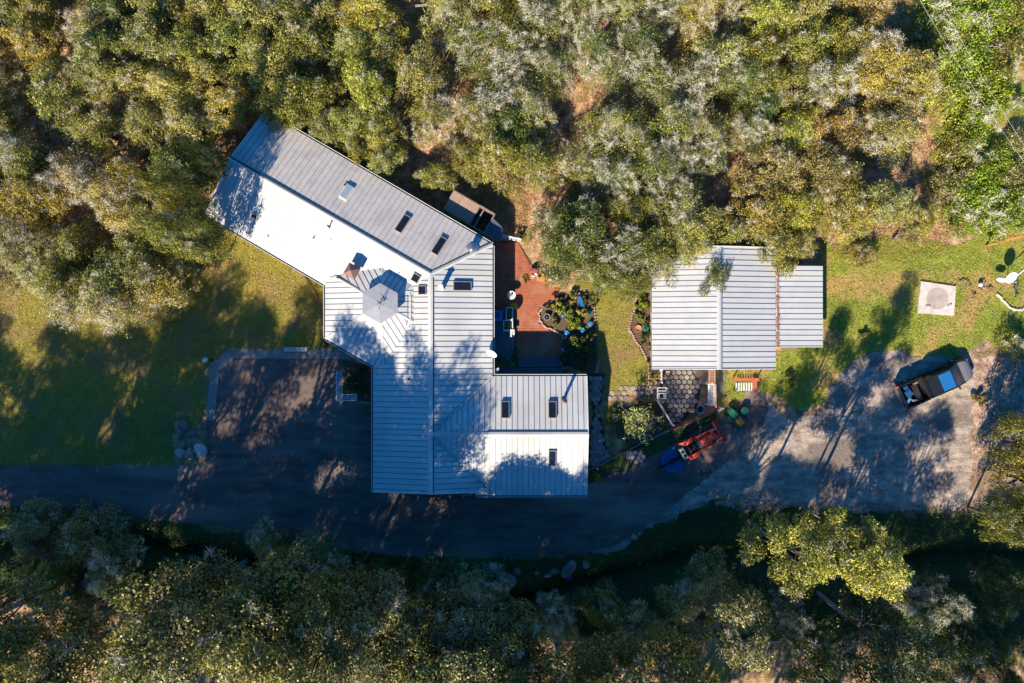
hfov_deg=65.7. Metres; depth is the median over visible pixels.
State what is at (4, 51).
oak tree
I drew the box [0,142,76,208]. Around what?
oak tree
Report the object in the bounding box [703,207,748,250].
oak tree
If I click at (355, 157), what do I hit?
oak tree
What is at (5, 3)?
oak tree
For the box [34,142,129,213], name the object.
oak tree
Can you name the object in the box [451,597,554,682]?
tall tree
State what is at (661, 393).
white gate
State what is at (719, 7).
oak tree
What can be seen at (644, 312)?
planting bed
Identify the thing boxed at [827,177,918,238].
oak tree
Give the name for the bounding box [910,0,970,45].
bush
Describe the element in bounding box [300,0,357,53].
oak tree
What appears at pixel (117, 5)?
oak tree
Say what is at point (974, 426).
leaf litter
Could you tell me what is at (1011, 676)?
creek tree
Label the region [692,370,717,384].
garden walk
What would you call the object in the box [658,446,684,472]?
rotary mower
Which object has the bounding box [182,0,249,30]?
oak tree
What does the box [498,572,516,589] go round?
boulder
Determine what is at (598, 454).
hexagon path
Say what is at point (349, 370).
planting bed
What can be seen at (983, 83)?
bush
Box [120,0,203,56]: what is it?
oak tree
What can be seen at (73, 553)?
creek tree
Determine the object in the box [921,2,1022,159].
power line
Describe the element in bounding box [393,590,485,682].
tall tree
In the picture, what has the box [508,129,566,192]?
oak tree
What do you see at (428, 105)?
oak tree
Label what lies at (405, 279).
house
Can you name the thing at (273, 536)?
creek tree
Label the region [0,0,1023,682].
ground
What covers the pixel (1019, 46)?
bush
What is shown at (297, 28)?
oak tree
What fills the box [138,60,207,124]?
oak tree
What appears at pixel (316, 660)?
tall tree
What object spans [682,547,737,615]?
creek tree
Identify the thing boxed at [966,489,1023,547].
oak tree
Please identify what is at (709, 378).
brown trellis
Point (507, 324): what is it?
planter box
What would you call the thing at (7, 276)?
oak tree
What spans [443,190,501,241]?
wood store
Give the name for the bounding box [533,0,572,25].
oak tree
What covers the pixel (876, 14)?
oak tree
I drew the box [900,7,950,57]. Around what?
bush
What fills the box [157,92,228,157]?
oak tree
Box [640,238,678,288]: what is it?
oak tree
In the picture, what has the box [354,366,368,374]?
shrub
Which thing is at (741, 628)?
creek tree
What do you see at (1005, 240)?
log rail
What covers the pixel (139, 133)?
oak tree
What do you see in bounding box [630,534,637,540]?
boulder
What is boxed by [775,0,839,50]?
oak tree
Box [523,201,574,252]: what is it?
oak tree
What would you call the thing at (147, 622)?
creek tree
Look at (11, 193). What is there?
oak tree
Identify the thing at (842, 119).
oak tree
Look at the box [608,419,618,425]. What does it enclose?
shrub
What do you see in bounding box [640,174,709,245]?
oak tree
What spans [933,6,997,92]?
bush
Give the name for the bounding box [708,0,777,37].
oak tree
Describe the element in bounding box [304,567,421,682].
tall tree
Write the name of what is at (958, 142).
bush
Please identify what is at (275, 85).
oak tree
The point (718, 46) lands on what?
oak tree
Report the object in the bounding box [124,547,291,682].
tall tree
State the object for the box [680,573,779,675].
tall tree
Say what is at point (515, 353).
shrub
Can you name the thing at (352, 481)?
leaf litter
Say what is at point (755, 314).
garage
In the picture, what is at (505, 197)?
dry grass
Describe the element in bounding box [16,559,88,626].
creek tree
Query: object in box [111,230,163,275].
oak tree
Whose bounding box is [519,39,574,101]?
oak tree
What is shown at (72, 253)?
oak tree
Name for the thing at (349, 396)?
white trellis
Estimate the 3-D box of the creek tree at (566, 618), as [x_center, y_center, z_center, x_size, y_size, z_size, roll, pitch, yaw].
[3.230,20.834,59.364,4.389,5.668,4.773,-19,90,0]
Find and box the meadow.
[906,0,1023,238]
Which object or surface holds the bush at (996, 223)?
on the ground at (718, 666)
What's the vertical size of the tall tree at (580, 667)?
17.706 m
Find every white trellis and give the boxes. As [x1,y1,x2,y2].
[284,347,309,350]
[336,370,343,400]
[338,393,358,400]
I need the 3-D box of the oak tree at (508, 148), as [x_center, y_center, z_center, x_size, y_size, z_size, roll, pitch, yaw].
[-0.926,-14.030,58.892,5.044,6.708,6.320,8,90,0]
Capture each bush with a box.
[841,243,880,272]
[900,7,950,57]
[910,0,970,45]
[919,47,974,127]
[922,168,971,204]
[929,119,985,184]
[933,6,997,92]
[934,195,984,240]
[943,158,1005,217]
[946,0,1023,46]
[948,95,1003,147]
[955,58,1022,112]
[965,142,1019,192]
[965,189,1023,244]
[977,28,1023,84]
[988,92,1023,116]
[991,0,1023,39]
[992,186,1023,235]
[993,157,1023,198]
[993,325,1023,363]
[999,127,1023,159]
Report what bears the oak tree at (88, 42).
on the ground at (718, 666)
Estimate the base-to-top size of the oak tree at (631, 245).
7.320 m
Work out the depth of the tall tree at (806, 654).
52.47 m
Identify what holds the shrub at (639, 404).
on the planting bed at (621, 431)
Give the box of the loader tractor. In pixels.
[678,419,726,460]
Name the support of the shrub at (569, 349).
on the planting bed at (562, 327)
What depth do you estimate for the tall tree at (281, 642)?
48.17 m
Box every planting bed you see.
[342,360,370,401]
[540,294,597,375]
[615,401,671,449]
[630,289,659,380]
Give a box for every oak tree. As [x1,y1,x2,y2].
[0,0,53,40]
[0,12,67,78]
[0,36,25,87]
[0,56,34,124]
[0,102,30,153]
[0,128,52,179]
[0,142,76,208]
[0,165,81,230]
[0,173,27,247]
[0,205,46,279]
[0,244,32,303]
[0,245,67,296]
[9,0,66,44]
[17,221,83,286]
[25,50,99,142]
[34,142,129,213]
[34,252,98,318]
[37,248,95,331]
[53,216,110,286]
[56,49,124,111]
[60,0,124,41]
[68,106,146,162]
[69,170,150,234]
[70,13,154,98]
[75,266,154,338]
[76,247,139,313]
[85,0,131,9]
[87,0,144,44]
[94,53,186,110]
[101,145,155,197]
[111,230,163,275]
[114,189,187,244]
[116,162,222,227]
[119,98,183,160]
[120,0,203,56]
[120,9,185,78]
[120,244,194,316]
[123,209,238,265]
[134,252,203,320]
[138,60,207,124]
[148,142,221,212]
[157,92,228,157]
[158,23,232,85]
[176,47,248,113]
[178,137,229,178]
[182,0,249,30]
[202,9,271,88]
[202,78,261,133]
[224,0,297,50]
[235,35,303,100]
[250,63,324,129]
[260,0,312,38]
[267,102,310,132]
[272,0,345,75]
[283,68,347,117]
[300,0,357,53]
[304,112,347,154]
[311,100,375,158]
[326,24,396,87]
[338,0,412,49]
[339,126,376,169]
[340,52,401,128]
[357,106,408,165]
[358,31,407,91]
[367,139,406,181]
[389,36,453,119]
[406,82,459,149]
[406,160,458,195]
[416,0,482,52]
[437,16,507,82]
[445,139,490,187]
[449,89,501,145]
[454,59,538,123]
[461,0,520,45]
[463,115,526,197]
[471,23,549,89]
[475,104,535,167]
[493,70,562,148]
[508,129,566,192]
[510,0,563,53]
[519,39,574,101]
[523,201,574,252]
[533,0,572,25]
[537,200,585,291]
[538,192,615,274]
[549,0,611,47]
[550,135,616,198]
[556,20,624,95]
[572,258,645,304]
[573,221,653,284]
[575,97,637,167]
[576,144,640,212]
[587,103,659,177]
[589,0,652,42]
[598,9,668,94]
[602,183,665,233]
[616,215,679,288]
[617,49,683,114]
[622,122,683,210]
[624,262,660,291]
[628,0,699,39]
[638,84,704,170]
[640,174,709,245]
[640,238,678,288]
[657,133,726,189]
[661,49,725,128]
[665,197,724,268]
[666,212,699,266]
[670,0,725,56]
[674,106,730,175]
[679,20,756,94]
[697,0,738,10]
[697,257,731,297]
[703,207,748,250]
[704,52,765,111]
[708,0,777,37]
[713,99,774,156]
[719,180,801,246]
[725,0,799,46]
[727,24,790,87]
[731,133,808,203]
[736,79,779,134]
[737,53,797,115]
[741,220,804,278]
[754,108,822,165]
[762,226,818,261]
[767,179,824,234]
[772,20,838,88]
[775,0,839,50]
[776,0,813,20]
[776,42,866,118]
[788,139,864,213]
[800,102,865,168]
[803,0,848,11]
[810,7,874,84]
[810,173,876,245]
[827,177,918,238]
[831,21,906,84]
[835,0,896,30]
[843,186,891,238]
[849,107,917,170]
[852,0,880,18]
[855,29,917,96]
[859,76,930,145]
[874,46,939,117]
[890,199,940,247]
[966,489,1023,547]
[983,408,1023,474]
[983,449,1023,520]
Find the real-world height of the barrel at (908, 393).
0.380 m
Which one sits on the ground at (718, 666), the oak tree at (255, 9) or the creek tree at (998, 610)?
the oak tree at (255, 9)
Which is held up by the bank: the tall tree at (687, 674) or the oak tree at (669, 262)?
the tall tree at (687, 674)
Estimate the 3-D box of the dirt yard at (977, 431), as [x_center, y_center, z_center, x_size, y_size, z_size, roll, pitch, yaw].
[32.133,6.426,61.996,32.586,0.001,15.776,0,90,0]
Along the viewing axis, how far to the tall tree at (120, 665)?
45.99 m
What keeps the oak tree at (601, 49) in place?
on the ground at (718, 666)
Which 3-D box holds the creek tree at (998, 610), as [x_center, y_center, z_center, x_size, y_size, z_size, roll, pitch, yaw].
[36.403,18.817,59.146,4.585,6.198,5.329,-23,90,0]
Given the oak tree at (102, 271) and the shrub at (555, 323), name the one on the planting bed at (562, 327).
the shrub at (555, 323)
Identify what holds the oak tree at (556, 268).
on the ground at (718, 666)
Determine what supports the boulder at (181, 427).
on the ground at (718, 666)
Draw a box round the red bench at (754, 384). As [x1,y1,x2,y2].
[732,378,759,391]
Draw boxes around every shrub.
[319,338,326,348]
[344,374,362,388]
[351,384,367,395]
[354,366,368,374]
[511,346,519,357]
[530,267,538,273]
[550,316,558,328]
[551,297,562,308]
[554,304,574,315]
[558,345,575,365]
[565,313,581,329]
[568,290,577,302]
[569,335,588,353]
[576,308,589,317]
[577,352,590,371]
[581,295,588,304]
[581,331,596,345]
[584,342,597,355]
[588,471,601,481]
[589,295,597,307]
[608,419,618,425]
[610,407,625,420]
[633,297,645,310]
[634,313,645,322]
[634,400,644,411]
[640,332,650,343]
[641,402,655,419]
[649,411,664,425]
[650,371,660,380]
[780,374,794,388]
[858,331,869,340]
[970,393,985,407]
[1014,285,1019,297]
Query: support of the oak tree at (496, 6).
on the ground at (718, 666)
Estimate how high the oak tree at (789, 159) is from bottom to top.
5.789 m
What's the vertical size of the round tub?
0.600 m
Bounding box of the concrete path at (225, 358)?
[206,348,352,420]
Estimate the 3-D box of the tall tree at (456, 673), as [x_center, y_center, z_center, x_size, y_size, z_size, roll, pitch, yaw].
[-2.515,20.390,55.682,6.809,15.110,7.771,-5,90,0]
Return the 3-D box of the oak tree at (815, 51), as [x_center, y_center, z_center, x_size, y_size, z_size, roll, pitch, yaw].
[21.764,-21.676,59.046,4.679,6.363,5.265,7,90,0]
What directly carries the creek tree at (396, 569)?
on the bank
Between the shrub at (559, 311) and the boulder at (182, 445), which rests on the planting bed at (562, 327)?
the shrub at (559, 311)
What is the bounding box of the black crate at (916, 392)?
[910,384,922,400]
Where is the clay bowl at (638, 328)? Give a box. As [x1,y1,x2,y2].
[635,325,641,331]
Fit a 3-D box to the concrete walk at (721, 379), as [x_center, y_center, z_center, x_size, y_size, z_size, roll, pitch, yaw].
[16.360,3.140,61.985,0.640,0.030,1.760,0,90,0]
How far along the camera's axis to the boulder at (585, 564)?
61.88 m
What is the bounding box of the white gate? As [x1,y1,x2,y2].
[656,387,667,398]
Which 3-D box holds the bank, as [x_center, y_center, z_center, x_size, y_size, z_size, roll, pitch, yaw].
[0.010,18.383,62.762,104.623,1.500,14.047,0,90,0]
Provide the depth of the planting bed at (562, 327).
61.99 m
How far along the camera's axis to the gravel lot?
61.99 m
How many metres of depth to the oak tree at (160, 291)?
58.53 m
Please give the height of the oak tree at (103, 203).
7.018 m
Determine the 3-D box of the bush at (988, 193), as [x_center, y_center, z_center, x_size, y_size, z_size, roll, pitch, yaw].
[35.368,-11.412,60.678,4.062,3.548,4.639,-16,90,0]
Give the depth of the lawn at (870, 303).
62.00 m
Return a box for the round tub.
[696,405,704,413]
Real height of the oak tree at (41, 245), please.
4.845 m
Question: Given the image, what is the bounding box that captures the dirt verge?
[589,412,716,482]
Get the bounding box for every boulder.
[174,419,189,434]
[175,448,184,457]
[179,440,184,448]
[184,447,194,459]
[194,444,206,457]
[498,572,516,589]
[513,568,520,575]
[549,568,559,574]
[561,560,575,577]
[582,560,589,568]
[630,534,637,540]
[679,504,685,512]
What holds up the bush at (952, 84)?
on the ground at (718, 666)
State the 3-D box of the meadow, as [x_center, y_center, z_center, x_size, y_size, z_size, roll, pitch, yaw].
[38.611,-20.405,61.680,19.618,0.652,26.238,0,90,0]
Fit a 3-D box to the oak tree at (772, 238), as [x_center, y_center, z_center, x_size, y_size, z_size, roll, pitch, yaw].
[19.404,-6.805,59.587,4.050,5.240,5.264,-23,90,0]
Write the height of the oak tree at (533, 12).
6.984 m
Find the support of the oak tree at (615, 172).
on the ground at (718, 666)
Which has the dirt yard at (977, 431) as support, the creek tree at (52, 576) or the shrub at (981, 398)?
the shrub at (981, 398)
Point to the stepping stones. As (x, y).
(647, 392)
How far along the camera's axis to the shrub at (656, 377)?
61.57 m
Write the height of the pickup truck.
1.751 m
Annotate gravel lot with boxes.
[593,349,976,554]
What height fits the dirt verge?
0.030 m
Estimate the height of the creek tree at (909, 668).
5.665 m
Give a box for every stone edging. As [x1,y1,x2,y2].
[538,301,563,339]
[594,303,599,339]
[628,289,649,378]
[996,293,1023,310]
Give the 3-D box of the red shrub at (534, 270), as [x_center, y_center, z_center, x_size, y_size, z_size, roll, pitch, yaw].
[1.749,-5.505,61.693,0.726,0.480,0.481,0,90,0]
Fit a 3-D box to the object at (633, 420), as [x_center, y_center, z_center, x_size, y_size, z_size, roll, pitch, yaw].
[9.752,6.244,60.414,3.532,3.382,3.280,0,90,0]
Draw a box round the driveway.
[0,358,768,558]
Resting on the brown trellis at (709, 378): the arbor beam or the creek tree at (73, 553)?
the arbor beam
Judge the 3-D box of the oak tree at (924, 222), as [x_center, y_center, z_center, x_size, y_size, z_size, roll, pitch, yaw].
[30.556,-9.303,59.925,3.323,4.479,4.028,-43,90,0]
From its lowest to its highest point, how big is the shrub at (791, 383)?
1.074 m
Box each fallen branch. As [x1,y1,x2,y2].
[415,1,446,13]
[892,227,909,240]
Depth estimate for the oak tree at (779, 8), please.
58.18 m
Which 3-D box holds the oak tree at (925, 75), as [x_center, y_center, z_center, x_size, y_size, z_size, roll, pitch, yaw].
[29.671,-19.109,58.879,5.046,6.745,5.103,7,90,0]
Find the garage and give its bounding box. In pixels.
[650,246,822,369]
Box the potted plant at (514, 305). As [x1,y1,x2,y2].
[511,302,517,309]
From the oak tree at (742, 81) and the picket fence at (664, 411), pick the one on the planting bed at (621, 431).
the picket fence at (664, 411)
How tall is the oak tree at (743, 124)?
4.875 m
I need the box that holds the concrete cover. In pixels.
[917,281,955,315]
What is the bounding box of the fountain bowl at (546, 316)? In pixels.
[544,314,549,319]
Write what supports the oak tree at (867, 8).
on the ground at (718, 666)
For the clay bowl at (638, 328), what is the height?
0.150 m
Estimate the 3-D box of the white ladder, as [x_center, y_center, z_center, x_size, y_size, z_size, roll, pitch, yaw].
[15.178,4.066,61.180,0.509,1.640,1.703,0,90,0]
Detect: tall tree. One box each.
[0,570,89,668]
[0,576,62,681]
[0,588,167,682]
[0,592,121,682]
[0,595,19,608]
[94,553,251,682]
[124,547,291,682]
[180,557,288,682]
[204,545,342,682]
[225,557,360,682]
[229,554,323,660]
[264,567,363,679]
[266,563,394,682]
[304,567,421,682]
[311,575,403,682]
[351,590,432,682]
[374,596,469,682]
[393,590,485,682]
[425,584,523,682]
[447,586,548,682]
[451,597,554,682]
[499,638,564,682]
[510,625,612,682]
[573,630,658,682]
[610,618,721,682]
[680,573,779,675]
[735,507,838,601]
[781,633,894,682]
[800,503,914,603]
[814,582,932,682]
[852,608,962,682]
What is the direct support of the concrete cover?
on the lawn at (870, 303)
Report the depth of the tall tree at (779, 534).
51.51 m
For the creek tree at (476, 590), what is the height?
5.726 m
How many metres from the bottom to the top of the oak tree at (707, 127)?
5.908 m
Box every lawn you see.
[0,209,336,465]
[595,279,647,395]
[716,233,1023,409]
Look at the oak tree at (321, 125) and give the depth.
58.85 m
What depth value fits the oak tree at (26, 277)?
58.82 m
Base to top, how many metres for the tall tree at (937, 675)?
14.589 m
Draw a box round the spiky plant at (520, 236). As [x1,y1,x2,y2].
[516,231,526,240]
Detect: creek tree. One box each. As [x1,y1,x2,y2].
[0,494,76,565]
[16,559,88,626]
[48,602,121,657]
[50,497,131,571]
[84,522,147,606]
[119,600,180,651]
[159,554,210,596]
[243,513,292,567]
[273,527,333,594]
[304,539,366,583]
[357,558,419,609]
[408,550,468,607]
[443,550,514,611]
[532,589,585,647]
[552,639,600,682]
[572,577,628,643]
[603,597,667,657]
[653,569,709,623]
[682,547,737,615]
[703,581,770,634]
[754,580,816,642]
[782,629,848,682]
[861,633,932,682]
[888,567,975,642]
[926,600,993,680]
[964,632,1023,682]
[965,554,1023,627]
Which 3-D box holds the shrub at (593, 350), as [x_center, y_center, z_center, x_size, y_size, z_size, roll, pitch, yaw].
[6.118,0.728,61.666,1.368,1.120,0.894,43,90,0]
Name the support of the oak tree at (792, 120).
on the ground at (718, 666)
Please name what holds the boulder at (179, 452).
on the ground at (718, 666)
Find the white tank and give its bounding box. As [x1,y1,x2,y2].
[996,276,1005,281]
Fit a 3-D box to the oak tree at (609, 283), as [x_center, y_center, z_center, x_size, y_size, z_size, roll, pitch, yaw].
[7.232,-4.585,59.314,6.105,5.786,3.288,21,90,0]
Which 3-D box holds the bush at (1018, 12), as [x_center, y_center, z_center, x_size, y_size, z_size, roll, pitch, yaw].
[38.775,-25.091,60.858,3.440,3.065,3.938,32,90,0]
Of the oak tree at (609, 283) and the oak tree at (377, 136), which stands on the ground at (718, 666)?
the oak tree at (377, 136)
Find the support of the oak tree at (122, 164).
on the ground at (718, 666)
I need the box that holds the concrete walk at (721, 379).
[717,370,725,392]
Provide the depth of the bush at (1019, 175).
60.43 m
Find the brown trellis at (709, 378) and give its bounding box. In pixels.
[703,370,714,382]
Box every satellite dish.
[486,350,496,359]
[1006,272,1017,282]
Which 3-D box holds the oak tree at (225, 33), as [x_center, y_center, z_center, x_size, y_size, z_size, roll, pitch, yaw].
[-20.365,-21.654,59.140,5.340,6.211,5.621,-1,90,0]
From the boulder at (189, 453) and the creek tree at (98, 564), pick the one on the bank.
the creek tree at (98, 564)
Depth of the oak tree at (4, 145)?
58.44 m
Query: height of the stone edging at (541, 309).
0.325 m
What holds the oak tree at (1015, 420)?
on the dirt yard at (977, 431)
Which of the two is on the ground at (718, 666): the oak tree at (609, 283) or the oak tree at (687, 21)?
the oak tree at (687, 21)
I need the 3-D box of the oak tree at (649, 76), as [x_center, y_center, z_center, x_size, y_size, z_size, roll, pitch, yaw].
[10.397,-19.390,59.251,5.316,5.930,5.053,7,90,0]
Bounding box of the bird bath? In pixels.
[507,291,515,298]
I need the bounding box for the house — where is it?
[207,111,588,496]
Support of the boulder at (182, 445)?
on the ground at (718, 666)
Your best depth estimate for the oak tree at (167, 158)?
57.71 m
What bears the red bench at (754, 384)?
on the lawn at (870, 303)
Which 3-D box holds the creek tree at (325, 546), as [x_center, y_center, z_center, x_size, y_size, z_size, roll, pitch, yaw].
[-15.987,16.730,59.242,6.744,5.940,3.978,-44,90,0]
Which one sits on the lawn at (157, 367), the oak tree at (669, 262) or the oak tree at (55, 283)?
the oak tree at (55, 283)
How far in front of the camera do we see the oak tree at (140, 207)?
58.43 m
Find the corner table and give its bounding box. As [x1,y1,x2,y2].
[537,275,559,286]
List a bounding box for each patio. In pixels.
[495,241,562,356]
[660,370,702,424]
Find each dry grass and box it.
[451,178,531,235]
[836,221,951,264]
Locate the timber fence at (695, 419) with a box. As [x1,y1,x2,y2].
[672,407,719,430]
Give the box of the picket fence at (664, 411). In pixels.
[656,399,673,425]
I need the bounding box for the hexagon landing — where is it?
[620,447,644,464]
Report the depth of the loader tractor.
61.01 m
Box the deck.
[494,309,572,373]
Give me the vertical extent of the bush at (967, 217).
3.086 m
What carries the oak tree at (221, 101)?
on the ground at (718, 666)
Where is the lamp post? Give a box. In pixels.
[202,357,212,362]
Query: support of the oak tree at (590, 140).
on the ground at (718, 666)
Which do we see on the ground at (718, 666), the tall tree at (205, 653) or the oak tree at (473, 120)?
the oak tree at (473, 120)
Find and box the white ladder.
[703,383,714,405]
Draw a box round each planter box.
[503,320,512,328]
[505,307,512,319]
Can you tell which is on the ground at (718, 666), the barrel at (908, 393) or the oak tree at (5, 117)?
the oak tree at (5, 117)
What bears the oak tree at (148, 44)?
on the ground at (718, 666)
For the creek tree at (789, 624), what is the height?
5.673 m
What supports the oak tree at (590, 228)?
on the ground at (718, 666)
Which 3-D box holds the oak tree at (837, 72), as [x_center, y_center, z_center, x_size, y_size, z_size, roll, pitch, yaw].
[23.105,-19.017,58.671,7.146,7.166,4.880,-11,90,0]
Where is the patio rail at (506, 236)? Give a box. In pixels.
[502,235,520,241]
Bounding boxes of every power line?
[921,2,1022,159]
[940,0,1022,142]
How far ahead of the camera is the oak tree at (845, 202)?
57.61 m
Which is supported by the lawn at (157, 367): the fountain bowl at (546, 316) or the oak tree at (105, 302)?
the oak tree at (105, 302)
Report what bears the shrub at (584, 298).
on the planting bed at (562, 327)
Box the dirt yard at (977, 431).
[715,340,1023,518]
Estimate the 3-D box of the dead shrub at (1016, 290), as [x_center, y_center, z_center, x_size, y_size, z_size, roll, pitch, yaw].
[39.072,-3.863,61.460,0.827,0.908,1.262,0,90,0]
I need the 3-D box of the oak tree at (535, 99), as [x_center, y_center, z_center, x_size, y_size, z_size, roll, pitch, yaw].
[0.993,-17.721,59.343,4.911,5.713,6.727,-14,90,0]
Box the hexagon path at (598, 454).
[587,372,609,467]
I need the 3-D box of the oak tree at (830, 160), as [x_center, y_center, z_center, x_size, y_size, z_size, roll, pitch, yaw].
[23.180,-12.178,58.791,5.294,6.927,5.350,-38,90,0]
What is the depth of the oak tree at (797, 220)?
58.03 m
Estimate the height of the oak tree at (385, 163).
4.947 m
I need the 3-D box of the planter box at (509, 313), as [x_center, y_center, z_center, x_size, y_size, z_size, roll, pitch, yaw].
[-0.209,-2.160,61.580,0.665,0.740,0.990,0,90,0]
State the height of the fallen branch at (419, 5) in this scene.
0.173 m
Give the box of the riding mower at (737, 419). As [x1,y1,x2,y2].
[724,406,745,427]
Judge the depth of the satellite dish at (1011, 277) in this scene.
60.49 m
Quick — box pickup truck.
[893,358,973,408]
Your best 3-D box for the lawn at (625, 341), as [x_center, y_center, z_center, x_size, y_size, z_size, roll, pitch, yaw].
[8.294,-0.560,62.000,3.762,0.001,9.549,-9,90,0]
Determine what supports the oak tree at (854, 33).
on the ground at (718, 666)
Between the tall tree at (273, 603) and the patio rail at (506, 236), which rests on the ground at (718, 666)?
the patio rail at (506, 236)
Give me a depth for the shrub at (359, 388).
61.45 m
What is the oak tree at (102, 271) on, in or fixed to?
on the lawn at (157, 367)
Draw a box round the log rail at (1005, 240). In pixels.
[985,235,1023,245]
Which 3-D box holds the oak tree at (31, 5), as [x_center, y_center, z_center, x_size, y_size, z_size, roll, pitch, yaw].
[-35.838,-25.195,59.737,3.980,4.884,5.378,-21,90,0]
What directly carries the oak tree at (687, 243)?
on the ground at (718, 666)
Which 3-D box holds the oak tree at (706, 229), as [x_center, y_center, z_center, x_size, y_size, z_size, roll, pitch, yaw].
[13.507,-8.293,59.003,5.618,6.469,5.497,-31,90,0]
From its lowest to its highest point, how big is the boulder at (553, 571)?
0.594 m
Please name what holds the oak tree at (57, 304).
on the lawn at (157, 367)
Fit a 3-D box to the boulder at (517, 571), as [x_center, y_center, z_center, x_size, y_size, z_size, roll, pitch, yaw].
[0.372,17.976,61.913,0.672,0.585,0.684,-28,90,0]
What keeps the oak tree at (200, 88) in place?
on the ground at (718, 666)
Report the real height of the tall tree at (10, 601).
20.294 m
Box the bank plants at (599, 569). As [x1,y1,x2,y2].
[0,496,1023,649]
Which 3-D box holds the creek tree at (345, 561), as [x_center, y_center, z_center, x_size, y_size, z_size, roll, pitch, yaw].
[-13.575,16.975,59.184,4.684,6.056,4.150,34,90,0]
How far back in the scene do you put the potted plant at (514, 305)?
61.51 m
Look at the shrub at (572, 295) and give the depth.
61.59 m
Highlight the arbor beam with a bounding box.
[714,384,716,407]
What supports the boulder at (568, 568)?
on the bank
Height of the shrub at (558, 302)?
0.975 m
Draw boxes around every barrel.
[739,406,748,414]
[903,389,912,397]
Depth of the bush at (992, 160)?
60.28 m
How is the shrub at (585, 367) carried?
on the planting bed at (562, 327)
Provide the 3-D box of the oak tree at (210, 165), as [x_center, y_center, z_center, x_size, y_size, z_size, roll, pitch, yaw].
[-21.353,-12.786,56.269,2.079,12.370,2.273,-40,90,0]
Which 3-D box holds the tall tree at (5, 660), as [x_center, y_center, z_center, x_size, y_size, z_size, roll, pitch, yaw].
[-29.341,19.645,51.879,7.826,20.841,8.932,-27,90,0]
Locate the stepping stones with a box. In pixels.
[607,385,658,400]
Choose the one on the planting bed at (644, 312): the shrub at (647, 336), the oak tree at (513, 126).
the shrub at (647, 336)
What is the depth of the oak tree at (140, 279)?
58.07 m
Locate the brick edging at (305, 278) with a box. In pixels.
[304,277,321,326]
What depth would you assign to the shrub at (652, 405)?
61.34 m
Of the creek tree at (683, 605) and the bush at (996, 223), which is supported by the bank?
the creek tree at (683, 605)
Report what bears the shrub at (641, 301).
on the planting bed at (644, 312)
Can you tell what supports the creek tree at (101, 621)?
on the ground at (718, 666)
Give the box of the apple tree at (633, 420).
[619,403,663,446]
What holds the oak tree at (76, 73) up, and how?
on the ground at (718, 666)
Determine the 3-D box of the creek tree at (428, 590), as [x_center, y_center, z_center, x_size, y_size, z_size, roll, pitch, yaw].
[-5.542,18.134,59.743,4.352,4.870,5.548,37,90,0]
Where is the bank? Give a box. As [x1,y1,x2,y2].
[0,500,1023,655]
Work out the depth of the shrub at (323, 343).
61.55 m
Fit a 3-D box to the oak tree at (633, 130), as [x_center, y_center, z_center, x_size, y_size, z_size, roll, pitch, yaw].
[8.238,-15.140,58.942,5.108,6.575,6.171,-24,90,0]
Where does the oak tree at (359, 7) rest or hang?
on the ground at (718, 666)
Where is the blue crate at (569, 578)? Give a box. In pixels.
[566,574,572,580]
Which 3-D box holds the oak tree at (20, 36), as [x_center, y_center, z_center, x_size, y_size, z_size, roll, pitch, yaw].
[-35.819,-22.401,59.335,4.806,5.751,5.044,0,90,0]
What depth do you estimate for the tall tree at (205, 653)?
46.77 m
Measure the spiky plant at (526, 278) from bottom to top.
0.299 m
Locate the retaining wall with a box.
[589,428,671,470]
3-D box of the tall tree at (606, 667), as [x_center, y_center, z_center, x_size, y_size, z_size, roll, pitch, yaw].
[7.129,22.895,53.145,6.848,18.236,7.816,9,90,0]
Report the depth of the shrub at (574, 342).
61.22 m
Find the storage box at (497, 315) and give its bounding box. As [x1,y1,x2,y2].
[494,310,501,320]
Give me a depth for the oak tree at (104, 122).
58.84 m
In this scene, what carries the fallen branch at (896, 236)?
on the lawn at (870, 303)
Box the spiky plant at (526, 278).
[522,274,530,282]
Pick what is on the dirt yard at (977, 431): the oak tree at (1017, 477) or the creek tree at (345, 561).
the oak tree at (1017, 477)
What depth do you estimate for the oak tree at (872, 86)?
58.47 m
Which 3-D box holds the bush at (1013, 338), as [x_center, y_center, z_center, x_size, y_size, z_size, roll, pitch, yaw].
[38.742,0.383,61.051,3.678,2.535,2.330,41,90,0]
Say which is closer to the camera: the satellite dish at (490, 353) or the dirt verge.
the satellite dish at (490, 353)
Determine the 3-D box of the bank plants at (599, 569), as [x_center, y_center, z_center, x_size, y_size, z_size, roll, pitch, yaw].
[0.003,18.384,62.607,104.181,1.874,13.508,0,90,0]
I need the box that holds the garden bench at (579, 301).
[577,296,584,306]
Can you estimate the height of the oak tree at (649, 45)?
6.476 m
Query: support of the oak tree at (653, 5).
on the ground at (718, 666)
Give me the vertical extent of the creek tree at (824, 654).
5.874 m
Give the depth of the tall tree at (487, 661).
51.49 m
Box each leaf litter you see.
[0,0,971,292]
[5,359,760,556]
[724,345,1023,515]

